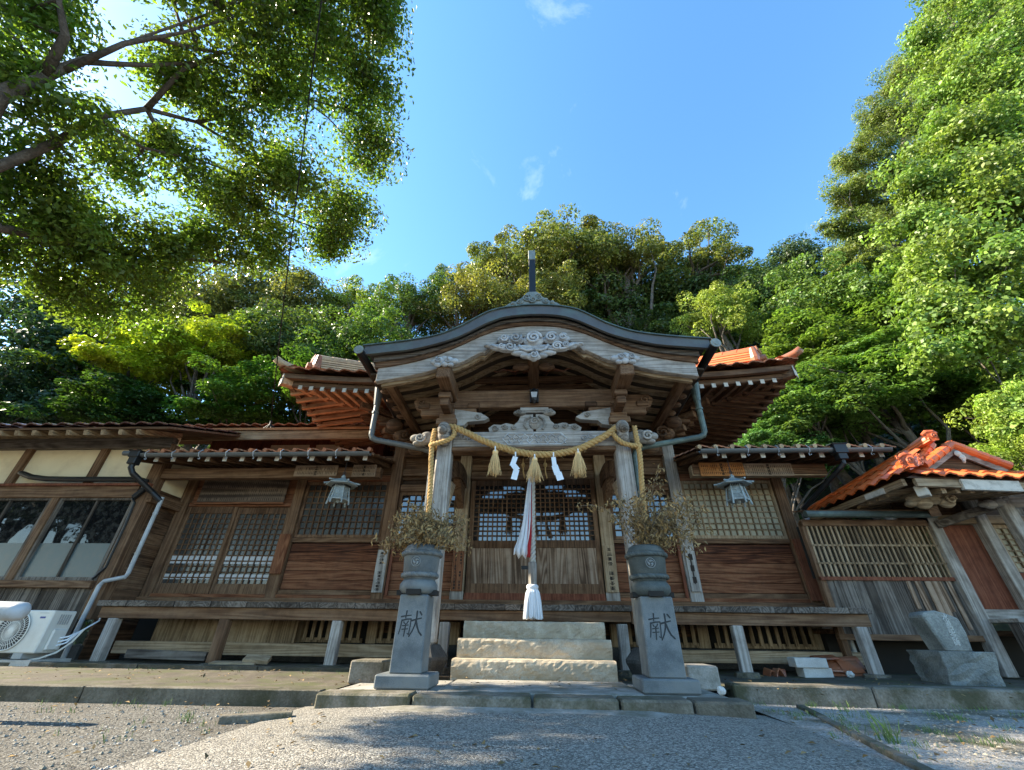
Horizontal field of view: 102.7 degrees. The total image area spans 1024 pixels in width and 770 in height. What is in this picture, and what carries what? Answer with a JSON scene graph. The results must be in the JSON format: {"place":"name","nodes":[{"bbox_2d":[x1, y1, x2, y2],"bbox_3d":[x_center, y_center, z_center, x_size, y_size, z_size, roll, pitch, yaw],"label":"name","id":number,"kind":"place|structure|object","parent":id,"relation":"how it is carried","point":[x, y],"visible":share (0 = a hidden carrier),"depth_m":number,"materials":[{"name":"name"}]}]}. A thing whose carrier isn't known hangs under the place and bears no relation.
{"place":"outdoors","nodes":[
{"label":"outdoors","id":0,"kind":"place"},
{"bbox_2d":[0,601,31,620],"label":"metal pole","id":1,"kind":"object","parent":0,"point":[13,610],"visible":1,"depth_m":2.92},
{"bbox_2d":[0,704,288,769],"bbox_3d":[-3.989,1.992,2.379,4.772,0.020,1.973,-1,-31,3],"label":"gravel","id":2,"kind":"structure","parent":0,"point":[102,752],"depth_m":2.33,"materials":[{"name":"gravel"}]},
{"bbox_2d":[0,644,350,689],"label":"terrace ground","id":3,"kind":"structure","parent":0,"point":[194,677],"depth_m":4.24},
{"bbox_2d":[0,657,71,665],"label":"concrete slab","id":4,"kind":"object","parent":3,"relation":"on","point":[19,662],"visible":0.57,"depth_m":4.88,"materials":[{"name":"concrete"}]},
{"bbox_2d":[0,610,100,659],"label":"air conditioner","id":5,"kind":"object","parent":4,"relation":"on","point":[35,634],"visible":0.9,"depth_m":5.07,"materials":[{"name":"white metal"}]},
{"bbox_2d":[0,421,255,659],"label":"annex building","id":6,"kind":"structure","parent":3,"relation":"on","point":[78,503],"depth_m":6.75,"materials":[{"name":"beige paint"}]},
{"bbox_2d":[0,498,51,579],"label":"window","id":7,"kind":"structure","parent":6,"relation":"in","point":[19,517],"depth_m":6.69,"materials":[{"name":"grey glass"}]},
{"bbox_2d":[13,498,135,580],"bbox_3d":[-6.895,2.432,6.529,1.310,1.250,0.080,-1,-31,3],"label":"window","id":8,"kind":"structure","parent":6,"relation":"in","point":[79,536],"depth_m":6.51,"materials":[{"name":"grey glass"}]},
{"bbox_2d":[124,649,208,660],"bbox_3d":[-4.600,3.593,5.452,1.102,0.122,0.050,0,-31,2],"label":"loose plank","id":9,"kind":"object","parent":3,"relation":"on","point":[166,654],"visible":0.92,"depth_m":5.43,"materials":[{"name":"grey wood"}]},
{"bbox_2d":[208,654,271,664],"bbox_3d":[-3.401,3.454,5.130,0.684,0.134,0.162,4,-31,-5],"label":"loose plank","id":10,"kind":"object","parent":3,"relation":"on","point":[249,659],"visible":0.76,"depth_m":5.11,"materials":[{"name":"beige wood"}]},
{"bbox_2d":[181,422,393,589],"bbox_3d":[-4.793,2.861,8.763,4.330,4.718,2.920,-1,-31,3],"label":"link corridor","id":11,"kind":"object","parent":3,"relation":"on","point":[300,435],"visible":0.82,"depth_m":8.35,"materials":[{"name":"beige paint"}]},
{"bbox_2d":[60,250,895,678],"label":"shrine hall","id":12,"kind":"structure","parent":3,"relation":"on","point":[222,582],"depth_m":6.50,"materials":[{"name":"brown wood"}]},
{"bbox_2d":[153,507,238,593],"bbox_3d":[-5.361,2.789,7.000,0.920,1.389,0.040,-1,-31,3],"label":"sliding door","id":13,"kind":"structure","parent":12,"relation":"in","point":[191,566],"depth_m":6.97,"materials":[{"name":"brown wood"}]},
{"bbox_2d":[194,480,289,503],"bbox_3d":[-4.854,1.851,7.442,1.640,0.625,0.042,-1,-31,3],"label":"donor board","id":14,"kind":"object","parent":12,"relation":"attached to","point":[243,492],"visible":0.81,"depth_m":7.39,"materials":[{"name":"brown wood"}]},
{"bbox_2d":[209,507,289,593],"bbox_3d":[-4.425,2.796,6.991,0.970,1.389,0.040,-1,-31,3],"label":"sliding door","id":15,"kind":"structure","parent":12,"relation":"in","point":[247,557],"depth_m":6.97,"materials":[{"name":"brown wood"}]},
{"bbox_2d":[264,0,321,427],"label":"overhead cable","id":16,"kind":"object","parent":12,"relation":"attached to","point":[270,424],"visible":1,"depth_m":5.38,"materials":[{"name":"black metal"}]},
{"bbox_2d":[293,465,338,476],"bbox_3d":[-3.312,1.452,6.929,0.740,0.190,0.026,-1,-31,3],"label":"donor board","id":17,"kind":"object","parent":12,"relation":"attached to","point":[313,470],"visible":1,"depth_m":6.92,"materials":[{"name":"brown wood"}]},
{"bbox_2d":[293,482,389,537],"bbox_3d":[-2.976,2.196,7.237,1.520,0.965,0.045,-1,-31,3],"label":"lattice window","id":18,"kind":"structure","parent":12,"relation":"in","point":[363,517],"depth_m":7.20,"materials":[{"name":"brown wood"}]},
{"bbox_2d":[324,461,359,506],"bbox_3d":[-2.680,1.516,6.488,0.545,0.752,0.532,-1,-31,3],"label":"hanging lantern","id":19,"kind":"object","parent":12,"relation":"hanging from","point":[342,486],"visible":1,"depth_m":6.33,"materials":[{"name":"metal"}]},
{"bbox_2d":[351,465,376,476],"bbox_3d":[-2.483,1.442,6.884,0.400,0.210,0.026,-1,-31,3],"label":"donor board","id":20,"kind":"object","parent":12,"relation":"attached to","point":[364,471],"visible":1,"depth_m":6.87,"materials":[{"name":"brown wood"}]},
{"bbox_2d":[371,550,387,592],"bbox_3d":[-2.123,2.987,6.589,0.170,0.630,0.024,-1,-31,3],"label":"name plaque","id":21,"kind":"object","parent":12,"relation":"attached to","point":[379,576],"visible":0.95,"depth_m":6.57,"materials":[{"name":"grey wood"}]},
{"bbox_2d":[394,492,456,537],"bbox_3d":[-1.479,2.261,7.114,1.040,0.790,0.045,-1,-31,3],"label":"lattice window","id":22,"kind":"structure","parent":12,"relation":"in","point":[416,497],"depth_m":7.23,"materials":[{"name":"brown wood"}]},
{"bbox_2d":[451,551,463,590],"bbox_3d":[-0.867,2.960,6.537,0.175,0.590,0.024,-1,-31,3],"label":"name plaque","id":23,"kind":"object","parent":12,"relation":"attached to","point":[457,573],"visible":0.98,"depth_m":6.52,"materials":[{"name":"wood"}]},
{"bbox_2d":[465,480,529,592],"bbox_3d":[-0.173,2.525,6.908,1.120,1.862,0.044,-1,-31,3],"label":"sliding door","id":24,"kind":"structure","parent":12,"relation":"in","point":[496,507],"depth_m":6.88,"materials":[{"name":"brown wood"}]},
{"bbox_2d":[514,457,547,619],"bbox_3d":[0.249,1.811,5.530,0.491,2.356,0.237,16,-34,-24],"label":"bell rope","id":25,"kind":"object","parent":12,"relation":"hanging from","point":[525,546],"visible":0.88,"depth_m":5.27,"materials":[{"name":"fabric"}]},
{"bbox_2d":[426,424,647,520],"bbox_3d":[0.306,1.299,5.577,3.018,1.629,0.533,-1,-31,3],"label":"sacred rope","id":26,"kind":"object","parent":12,"relation":"hanging from","point":[578,466],"visible":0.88,"depth_m":5.57,"materials":[{"name":"fabric"}]},
{"bbox_2d":[535,479,604,593],"bbox_3d":[0.888,2.483,6.816,1.110,1.862,0.044,-1,-31,3],"label":"sliding door","id":27,"kind":"structure","parent":12,"relation":"in","point":[559,524],"depth_m":6.77,"materials":[{"name":"brown wood"}]},
{"bbox_2d":[603,545,618,592],"bbox_3d":[1.556,2.885,6.448,0.175,0.680,0.024,-1,-31,3],"label":"name plaque","id":28,"kind":"object","parent":12,"relation":"attached to","point":[610,568],"visible":1,"depth_m":6.43,"materials":[{"name":"beige wood"}]},
{"bbox_2d":[610,492,676,539],"bbox_3d":[2.197,2.206,6.944,1.040,0.790,0.045,-1,-31,3],"label":"lattice window","id":29,"kind":"structure","parent":12,"relation":"in","point":[617,532],"depth_m":6.99,"materials":[{"name":"brown wood"}]},
{"bbox_2d":[683,546,701,591],"bbox_3d":[2.814,2.857,6.394,0.145,0.660,0.024,-1,-31,3],"label":"name plaque","id":30,"kind":"object","parent":12,"relation":"attached to","point":[693,575],"visible":0.92,"depth_m":6.37,"materials":[{"name":"grey wood"}]},
{"bbox_2d":[698,462,745,475],"bbox_3d":[3.377,1.357,6.593,0.695,0.225,0.026,-1,-31,3],"label":"donor board","id":31,"kind":"object","parent":12,"relation":"attached to","point":[718,469],"visible":0.98,"depth_m":6.58,"materials":[{"name":"orange wood"}]},
{"bbox_2d":[714,458,753,507],"bbox_3d":[3.343,1.435,6.204,0.526,0.772,0.548,-1,-31,3],"label":"hanging lantern","id":32,"kind":"object","parent":12,"relation":"hanging from","point":[732,486],"visible":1,"depth_m":6.05,"materials":[{"name":"metal"}]},
{"bbox_2d":[680,480,787,538],"bbox_3d":[3.706,2.096,6.927,1.540,0.965,0.045,-1,-31,3],"label":"lattice window","id":33,"kind":"structure","parent":12,"relation":"in","point":[762,519],"depth_m":6.89,"materials":[{"name":"beige wood"}]},
{"bbox_2d":[743,463,794,475],"bbox_3d":[4.103,1.354,6.557,0.750,0.210,0.026,-1,-31,3],"label":"donor board","id":34,"kind":"object","parent":12,"relation":"attached to","point":[768,469],"visible":1,"depth_m":6.55,"materials":[{"name":"brown wood"}]},
{"bbox_2d":[0,684,788,769],"bbox_3d":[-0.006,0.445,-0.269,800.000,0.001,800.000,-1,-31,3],"label":"ground","id":35,"kind":"structure","parent":0,"point":[7,762],"depth_m":2.42,"materials":[{"name":"gravel"}]},
{"bbox_2d":[0,683,325,706],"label":"kerb","id":36,"kind":"structure","parent":35,"relation":"on","point":[181,695],"depth_m":3.31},
{"bbox_2d":[0,661,349,671],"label":"terrace kerb","id":37,"kind":"structure","parent":35,"relation":"on","point":[167,666],"depth_m":4.72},
{"bbox_2d":[0,0,416,343],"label":"broadleaf tree","id":38,"kind":"object","parent":35,"relation":"on","point":[56,221],"visible":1,"depth_m":6.06,"materials":[{"name":"green plant"}]},
{"bbox_2d":[217,710,292,724],"bbox_3d":[-1.698,2.216,2.719,0.430,0.064,0.090,12,-33,-18],"label":"buried kerb stone","id":39,"kind":"object","parent":35,"relation":"on","point":[253,717],"visible":0.64,"depth_m":2.69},
{"bbox_2d":[0,665,1023,767],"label":"fallen leaves","id":40,"kind":"object","parent":35,"relation":"on","point":[248,763],"visible":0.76,"depth_m":2.46,"materials":[{"name":"brown plant"}]},
{"bbox_2d":[341,679,727,704],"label":"platform slab","id":41,"kind":"structure","parent":35,"relation":"on","point":[565,687],"depth_m":3.51,"materials":[{"name":"stone"}]},
{"bbox_2d":[347,658,390,683],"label":"stone block","id":42,"kind":"structure","parent":41,"relation":"on","point":[365,670],"depth_m":3.83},
{"bbox_2d":[373,594,438,689],"bbox_3d":[-0.896,2.291,3.695,0.460,0.700,0.420,-1,-31,3],"label":"stone pedestal","id":43,"kind":"object","parent":41,"relation":"on","point":[408,669],"visible":1,"depth_m":3.56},
{"bbox_2d":[396,543,442,595],"bbox_3d":[-0.889,1.800,3.993,0.405,0.449,0.405,-1,-31,3],"label":"stone vase","id":44,"kind":"object","parent":43,"relation":"on","point":[419,575],"visible":0.98,"depth_m":3.87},
{"bbox_2d":[371,499,472,563],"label":"dried branches","id":45,"kind":"object","parent":44,"relation":"in","point":[420,529],"visible":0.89,"depth_m":4.08,"materials":[{"name":"brown plant"}]},
{"bbox_2d":[632,596,701,694],"bbox_3d":[1.292,2.268,3.611,0.460,0.700,0.420,-1,-31,3],"label":"stone pedestal","id":46,"kind":"object","parent":41,"relation":"on","point":[662,663],"visible":1,"depth_m":3.47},
{"bbox_2d":[625,544,674,597],"bbox_3d":[1.299,1.778,3.908,0.405,0.449,0.405,-1,-31,3],"label":"stone vase","id":47,"kind":"object","parent":46,"relation":"on","point":[649,576],"visible":0.98,"depth_m":3.79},
{"bbox_2d":[577,463,716,558],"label":"dried branches","id":48,"kind":"object","parent":47,"relation":"in","point":[656,532],"visible":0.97,"depth_m":4.03,"materials":[{"name":"brown plant"}]},
{"bbox_2d":[684,663,720,690],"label":"stone block","id":49,"kind":"structure","parent":41,"relation":"on","point":[707,676],"depth_m":3.70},
{"bbox_2d":[314,689,756,718],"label":"platform kerb","id":50,"kind":"structure","parent":35,"relation":"on","point":[706,706],"depth_m":3.00,"materials":[{"name":"stone"}]},
{"bbox_2d":[734,402,850,515],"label":"maple tree","id":51,"kind":"object","parent":35,"relation":"on","point":[759,436],"visible":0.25,"depth_m":12.36,"materials":[{"name":"green plant"}]},
{"bbox_2d":[796,704,934,769],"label":"drain kerb","id":52,"kind":"structure","parent":35,"relation":"on","point":[898,756],"depth_m":2.19,"materials":[{"name":"concrete"}]},
{"bbox_2d":[721,430,1023,677],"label":"side shrine","id":53,"kind":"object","parent":35,"relation":"on","point":[961,505],"visible":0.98,"depth_m":5.67,"materials":[{"name":"brown wood"}]},
{"bbox_2d":[992,525,1023,571],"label":"lattice window","id":54,"kind":"structure","parent":53,"relation":"in","point":[1010,544],"depth_m":5.84,"materials":[{"name":"beige wood"}]},
{"bbox_2d":[858,0,1023,441],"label":"broadleaf tree","id":55,"kind":"object","parent":35,"relation":"on","point":[970,143],"visible":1,"depth_m":12.79,"materials":[{"name":"green plant"}]},
{"bbox_2d":[0,0,1020,413],"label":"sky","id":56,"kind":"structure","parent":0,"point":[678,114],"materials":[{"name":"blue"}]},
{"bbox_2d":[109,705,913,769],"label":"driveway","id":57,"kind":"structure","parent":0,"point":[347,738],"depth_m":2.09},
{"bbox_2d":[378,705,671,717],"bbox_3d":[0.089,2.300,2.852,3.052,0.054,0.250,-2,-31,4],"label":"cement skirt","id":58,"kind":"object","parent":57,"relation":"on","point":[418,708],"visible":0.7,"depth_m":2.88,"materials":[{"name":"concrete"}]},
{"bbox_2d":[9,667,1023,758],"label":"grass","id":59,"kind":"structure","parent":0,"point":[958,718],"depth_m":2.73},
{"bbox_2d":[439,666,632,684],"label":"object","id":60,"kind":"structure","parent":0,"point":[446,677],"depth_m":4.60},
{"bbox_2d":[450,621,617,681],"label":"stone steps","id":61,"kind":"structure","parent":60,"relation":"on","point":[535,651],"depth_m":4.45,"materials":[{"name":"stone"}]},
{"bbox_2d":[72,428,1011,643],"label":"hill","id":62,"kind":"structure","parent":0,"point":[823,494],"depth_m":18.34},
{"bbox_2d":[0,347,93,423],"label":"broadleaf tree","id":63,"kind":"object","parent":62,"relation":"on","point":[18,386],"visible":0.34,"depth_m":15.22,"materials":[{"name":"green plant"}]},
{"bbox_2d":[0,268,152,362],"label":"broadleaf tree","id":64,"kind":"object","parent":62,"relation":"on","point":[7,304],"visible":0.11,"depth_m":19.91,"materials":[{"name":"green plant"}]},
{"bbox_2d":[0,307,177,408],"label":"broadleaf tree","id":65,"kind":"object","parent":62,"relation":"on","point":[49,335],"visible":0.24,"depth_m":17.33,"materials":[{"name":"green plant"}]},
{"bbox_2d":[0,368,212,447],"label":"maple tree","id":66,"kind":"object","parent":62,"relation":"on","point":[104,409],"visible":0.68,"depth_m":14.41,"materials":[{"name":"green plant"}]},
{"bbox_2d":[21,307,206,405],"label":"maple tree","id":67,"kind":"object","parent":62,"relation":"on","point":[113,358],"visible":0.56,"depth_m":16.87,"materials":[{"name":"green plant"}]},
{"bbox_2d":[113,253,227,341],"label":"broadleaf tree","id":68,"kind":"object","parent":62,"relation":"on","point":[190,314],"visible":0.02,"depth_m":28.67,"materials":[{"name":"green plant"}]},
{"bbox_2d":[121,298,274,450],"bbox_3d":[-13.656,1.804,16.349,5.664,12.136,5.426,-1,-31,3],"label":"maple tree","id":69,"kind":"object","parent":62,"relation":"on","point":[221,349],"visible":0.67,"depth_m":17.02,"materials":[{"name":"green plant"}]},
{"bbox_2d":[160,354,301,424],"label":"maple tree","id":70,"kind":"object","parent":62,"relation":"on","point":[225,402],"visible":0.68,"depth_m":14.77,"materials":[{"name":"green plant"}]},
{"bbox_2d":[155,248,306,449],"bbox_3d":[-18.572,-1.972,26.145,8.674,15.621,10.765,-8,-32,13],"label":"broadleaf tree","id":71,"kind":"object","parent":62,"relation":"on","point":[228,297],"visible":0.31,"depth_m":25.95,"materials":[{"name":"green plant"}]},
{"bbox_2d":[233,341,316,423],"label":"maple tree","id":72,"kind":"object","parent":62,"relation":"on","point":[293,418],"visible":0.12,"depth_m":15.14,"materials":[{"name":"green plant"}]},
{"bbox_2d":[207,297,348,410],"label":"broadleaf tree","id":73,"kind":"object","parent":62,"relation":"on","point":[265,342],"visible":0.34,"depth_m":18.43,"materials":[{"name":"green plant"}]},
{"bbox_2d":[250,259,363,393],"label":"broadleaf tree","id":74,"kind":"object","parent":62,"relation":"on","point":[296,285],"visible":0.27,"depth_m":24.50,"materials":[{"name":"green plant"}]},
{"bbox_2d":[288,298,421,366],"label":"broadleaf tree","id":75,"kind":"object","parent":62,"relation":"on","point":[373,327],"visible":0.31,"depth_m":17.98,"materials":[{"name":"green plant"}]},
{"bbox_2d":[318,274,396,340],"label":"broadleaf tree","id":76,"kind":"object","parent":62,"relation":"on","point":[346,298],"visible":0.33,"depth_m":24.47,"materials":[{"name":"green plant"}]},
{"bbox_2d":[361,270,451,341],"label":"broadleaf tree","id":77,"kind":"object","parent":62,"relation":"on","point":[407,297],"visible":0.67,"depth_m":21.74,"materials":[{"name":"green plant"}]},
{"bbox_2d":[414,257,527,332],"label":"broadleaf tree","id":78,"kind":"object","parent":62,"relation":"on","point":[474,302],"visible":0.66,"depth_m":21.02,"materials":[{"name":"green plant"}]},
{"bbox_2d":[465,224,553,290],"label":"broadleaf tree","id":79,"kind":"object","parent":62,"relation":"on","point":[482,256],"visible":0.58,"depth_m":23.14,"materials":[{"name":"green plant"}]},
{"bbox_2d":[73,414,982,644],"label":"hillside undergrowth","id":80,"kind":"object","parent":62,"relation":"on","point":[916,427],"visible":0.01,"depth_m":18.17,"materials":[{"name":"green plant"}]},
{"bbox_2d":[499,259,589,308],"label":"broadleaf tree","id":81,"kind":"object","parent":62,"relation":"on","point":[560,291],"visible":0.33,"depth_m":20.98,"materials":[{"name":"green plant"}]},
{"bbox_2d":[505,203,626,301],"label":"broadleaf tree","id":82,"kind":"object","parent":62,"relation":"on","point":[555,240],"visible":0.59,"depth_m":23.72,"materials":[{"name":"green plant"}]},
{"bbox_2d":[525,264,623,318],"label":"broadleaf tree","id":83,"kind":"object","parent":62,"relation":"on","point":[586,292],"visible":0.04,"depth_m":23.99,"materials":[{"name":"green plant"}]},
{"bbox_2d":[550,221,644,325],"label":"broadleaf tree","id":84,"kind":"object","parent":62,"relation":"on","point":[589,265],"visible":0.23,"depth_m":24.55,"materials":[{"name":"green plant"}]},
{"bbox_2d":[571,265,692,324],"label":"broadleaf tree","id":85,"kind":"object","parent":62,"relation":"on","point":[636,302],"visible":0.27,"depth_m":24.21,"materials":[{"name":"green plant"}]},
{"bbox_2d":[573,214,693,330],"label":"broadleaf tree","id":86,"kind":"object","parent":62,"relation":"on","point":[634,257],"visible":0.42,"depth_m":24.97,"materials":[{"name":"green plant"}]},
{"bbox_2d":[604,301,701,355],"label":"broadleaf tree","id":87,"kind":"object","parent":62,"relation":"on","point":[658,322],"visible":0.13,"depth_m":22.02,"materials":[{"name":"green plant"}]},
{"bbox_2d":[635,253,744,314],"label":"broadleaf tree","id":88,"kind":"object","parent":62,"relation":"on","point":[701,281],"visible":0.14,"depth_m":24.66,"materials":[{"name":"green plant"}]},
{"bbox_2d":[635,217,753,314],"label":"broadleaf tree","id":89,"kind":"object","parent":62,"relation":"on","point":[702,259],"visible":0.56,"depth_m":25.20,"materials":[{"name":"green plant"}]},
{"bbox_2d":[669,279,799,524],"bbox_3d":[9.164,1.452,15.832,3.807,13.286,3.682,-21,-37,31],"label":"broadleaf tree","id":90,"kind":"object","parent":62,"relation":"on","point":[722,317],"visible":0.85,"depth_m":17.68,"materials":[{"name":"green plant"}]},
{"bbox_2d":[720,257,847,519],"bbox_3d":[12.923,-0.573,19.151,5.252,13.293,5.739,-1,-31,3],"label":"broadleaf tree","id":91,"kind":"object","parent":62,"relation":"on","point":[835,482],"visible":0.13,"depth_m":20.36,"materials":[{"name":"green plant"}]},
{"bbox_2d":[758,231,856,289],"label":"broadleaf tree","id":92,"kind":"object","parent":62,"relation":"on","point":[788,251],"visible":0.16,"depth_m":26.00,"materials":[{"name":"green plant"}]},
{"bbox_2d":[742,357,895,519],"bbox_3d":[9.838,2.902,12.598,4.516,8.232,4.544,-19,-36,29],"label":"maple tree","id":93,"kind":"object","parent":62,"relation":"on","point":[794,394],"visible":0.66,"depth_m":12.74,"materials":[{"name":"green plant"}]},
{"bbox_2d":[735,250,906,519],"bbox_3d":[13.447,0.073,16.657,5.699,12.307,5.797,-10,-33,17],"label":"broadleaf tree","id":94,"kind":"object","parent":62,"relation":"on","point":[810,295],"visible":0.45,"depth_m":17.60,"materials":[{"name":"green plant"}]},
{"bbox_2d":[760,297,905,519],"bbox_3d":[11.775,1.707,13.814,4.844,10.484,4.845,-21,-37,31],"label":"maple tree","id":95,"kind":"object","parent":62,"relation":"on","point":[821,331],"visible":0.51,"depth_m":15.10,"materials":[{"name":"green plant"}]},
{"bbox_2d":[804,260,918,431],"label":"maple tree","id":96,"kind":"object","parent":62,"relation":"on","point":[858,304],"visible":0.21,"depth_m":16.30,"materials":[{"name":"green plant"}]},
{"bbox_2d":[810,50,947,298],"bbox_3d":[21.915,-9.051,21.066,15.399,32.855,4.545,-1,-31,3],"label":"cypress tree","id":97,"kind":"object","parent":62,"relation":"on","point":[867,206],"visible":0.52,"depth_m":22.22,"materials":[{"name":"green plant"}]},
{"bbox_2d":[788,704,900,744],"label":"tall grass","id":98,"kind":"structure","parent":0,"point":[889,736],"depth_m":2.36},
{"bbox_2d":[718,669,1023,689],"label":"terrace earth","id":99,"kind":"structure","parent":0,"point":[896,679],"depth_m":4.60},
{"bbox_2d":[795,667,833,677],"bbox_3d":[3.720,3.536,5.037,0.340,0.103,0.180,-1,-31,3],"label":"solid block","id":100,"kind":"object","parent":99,"relation":"on","point":[815,672],"depth_m":4.97,"materials":[{"name":"concrete"}]},
{"bbox_2d":[787,657,828,667],"bbox_3d":[3.660,3.438,5.077,0.380,0.100,0.180,-1,-31,3],"label":"hollow block","id":101,"kind":"object","parent":100,"relation":"on","point":[807,662],"depth_m":5.01,"materials":[{"name":"concrete"}]},
{"bbox_2d":[785,320,1023,572],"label":"maple tree","id":102,"kind":"object","parent":99,"relation":"on","point":[903,389],"visible":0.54,"depth_m":12.65,"materials":[{"name":"green plant"}]},
{"bbox_2d":[887,352,1023,470],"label":"maple tree","id":103,"kind":"object","parent":99,"relation":"on","point":[940,399],"visible":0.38,"depth_m":12.78,"materials":[{"name":"green plant"}]},
{"bbox_2d":[906,610,1005,686],"bbox_3d":[4.855,2.914,4.554,0.639,0.702,0.458,-1,-31,3],"label":"stone monument","id":104,"kind":"object","parent":99,"relation":"on","point":[949,657],"visible":0.99,"depth_m":4.42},
{"bbox_2d":[944,379,1023,470],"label":"leafy shrub","id":105,"kind":"object","parent":99,"relation":"on","point":[1012,450],"visible":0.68,"depth_m":9.53,"materials":[{"name":"green plant"}]},
{"bbox_2d":[753,704,1023,769],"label":"sandy ground","id":106,"kind":"structure","parent":0,"point":[1012,760],"depth_m":2.61,"materials":[{"name":"gravel"}]},
{"bbox_2d":[724,682,1023,709],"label":"kerb","id":107,"kind":"structure","parent":106,"relation":"on","point":[877,696],"depth_m":3.53,"materials":[{"name":"concrete"}]},
{"bbox_2d":[789,706,1023,769],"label":"gravel stones","id":108,"kind":"object","parent":106,"relation":"on","point":[952,744],"visible":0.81,"depth_m":2.40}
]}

